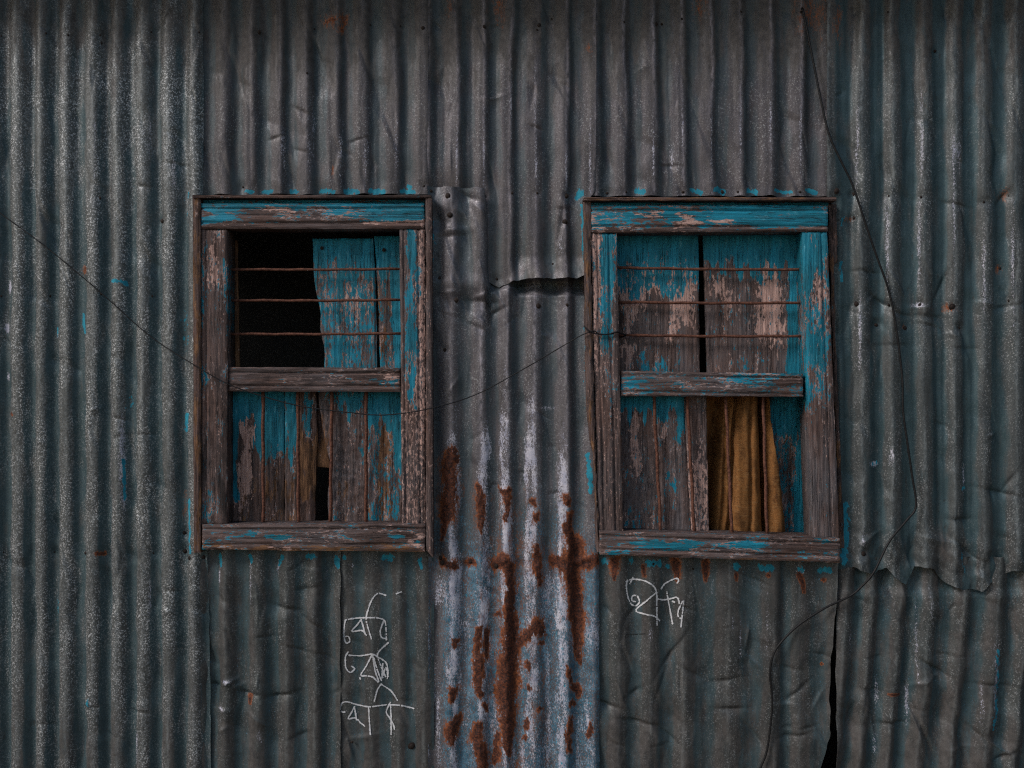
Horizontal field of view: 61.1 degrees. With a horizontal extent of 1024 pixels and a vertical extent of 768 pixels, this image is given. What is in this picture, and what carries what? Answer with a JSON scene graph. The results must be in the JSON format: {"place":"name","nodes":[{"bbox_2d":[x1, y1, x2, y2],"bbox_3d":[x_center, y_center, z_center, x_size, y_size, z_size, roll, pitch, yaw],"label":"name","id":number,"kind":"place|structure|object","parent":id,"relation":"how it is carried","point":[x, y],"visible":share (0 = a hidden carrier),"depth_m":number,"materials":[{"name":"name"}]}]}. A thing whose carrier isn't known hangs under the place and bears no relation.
{"place":"outdoors","nodes":[
{"label":"outdoors","id":0,"kind":"place"},
{"label":"ground","id":1,"kind":"structure","parent":0,"visible":0},
{"bbox_2d":[0,0,210,767],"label":"corrugated sheet","id":2,"kind":"object","parent":1,"relation":"on","point":[104,638],"visible":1,"depth_m":2.59,"materials":[{"name":"grey metal"}]},
{"bbox_2d":[200,549,352,767],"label":"corrugated sheet","id":3,"kind":"object","parent":1,"relation":"on","point":[275,635],"visible":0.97,"depth_m":2.60,"materials":[{"name":"grey metal"}]},
{"bbox_2d":[335,550,433,767],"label":"corrugated sheet","id":4,"kind":"object","parent":1,"relation":"on","point":[387,704],"visible":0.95,"depth_m":2.60,"materials":[{"name":"grey metal"}]},
{"bbox_2d":[427,186,599,767],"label":"corrugated sheet","id":5,"kind":"object","parent":1,"relation":"on","point":[513,586],"visible":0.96,"depth_m":2.60,"materials":[{"name":"grey metal"}]},
{"bbox_2d":[192,195,434,556],"bbox_3d":[-0.590,-0.022,2.609,0.713,1.073,0.106,0,0,0],"label":"window","id":6,"kind":"structure","parent":5,"relation":"attached to","point":[258,460],"depth_m":2.58,"materials":[{"name":"brown wood"}]},
{"bbox_2d":[203,0,427,194],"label":"corrugated sheet","id":7,"kind":"object","parent":6,"relation":"attached to","point":[316,97],"visible":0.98,"depth_m":2.60,"materials":[{"name":"grey metal"}]},
{"bbox_2d":[421,0,595,286],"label":"corrugated sheet","id":8,"kind":"object","parent":5,"relation":"attached to","point":[512,108],"visible":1,"depth_m":2.60,"materials":[{"name":"grey metal"}]},
{"bbox_2d":[582,197,843,562],"bbox_3d":[0.602,-0.012,2.636,0.782,1.080,0.164,0,0,0],"label":"window","id":9,"kind":"structure","parent":5,"relation":"attached to","point":[767,269],"depth_m":2.61,"materials":[{"name":"brown wood"}]},
{"bbox_2d":[0,213,613,415],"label":"wire","id":10,"kind":"object","parent":9,"relation":"attached to","point":[275,399],"visible":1,"depth_m":2.57,"materials":[{"name":"black metal"}]},
{"bbox_2d":[583,326,625,337],"bbox_3d":[0.281,-0.156,2.575,0.137,0.033,0.042,0,0,-25],"label":"wire tie","id":11,"kind":"object","parent":9,"relation":"attached to","point":[605,334],"visible":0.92,"depth_m":2.56,"materials":[{"name":"black metal"}]},
{"bbox_2d":[592,0,826,196],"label":"corrugated sheet","id":12,"kind":"object","parent":9,"relation":"attached to","point":[707,97],"visible":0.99,"depth_m":2.60,"materials":[{"name":"grey metal"}]},
{"bbox_2d":[759,7,916,767],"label":"cable","id":13,"kind":"object","parent":12,"relation":"hanging from","point":[903,414],"visible":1,"depth_m":2.58,"materials":[{"name":"rubber"}]},
{"bbox_2d":[706,396,784,531],"bbox_3d":[0.718,0.239,2.690,0.247,0.453,0.118,0,0,0],"label":"sacking curtain","id":14,"kind":"object","parent":9,"relation":"hanging from","point":[746,441],"visible":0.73,"depth_m":2.66,"materials":[{"name":"brown fabric"}]},
{"bbox_2d":[594,552,838,767],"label":"corrugated sheet","id":15,"kind":"object","parent":1,"relation":"on","point":[687,646],"visible":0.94,"depth_m":2.60,"materials":[{"name":"grey metal"}]},
{"bbox_2d":[835,557,1023,767],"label":"corrugated sheet","id":16,"kind":"object","parent":1,"relation":"on","point":[929,670],"visible":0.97,"depth_m":2.61,"materials":[{"name":"grey metal"}]},
{"bbox_2d":[826,0,1023,591],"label":"corrugated sheet","id":17,"kind":"object","parent":16,"relation":"attached to","point":[925,110],"visible":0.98,"depth_m":2.60,"materials":[{"name":"grey metal"}]}
]}

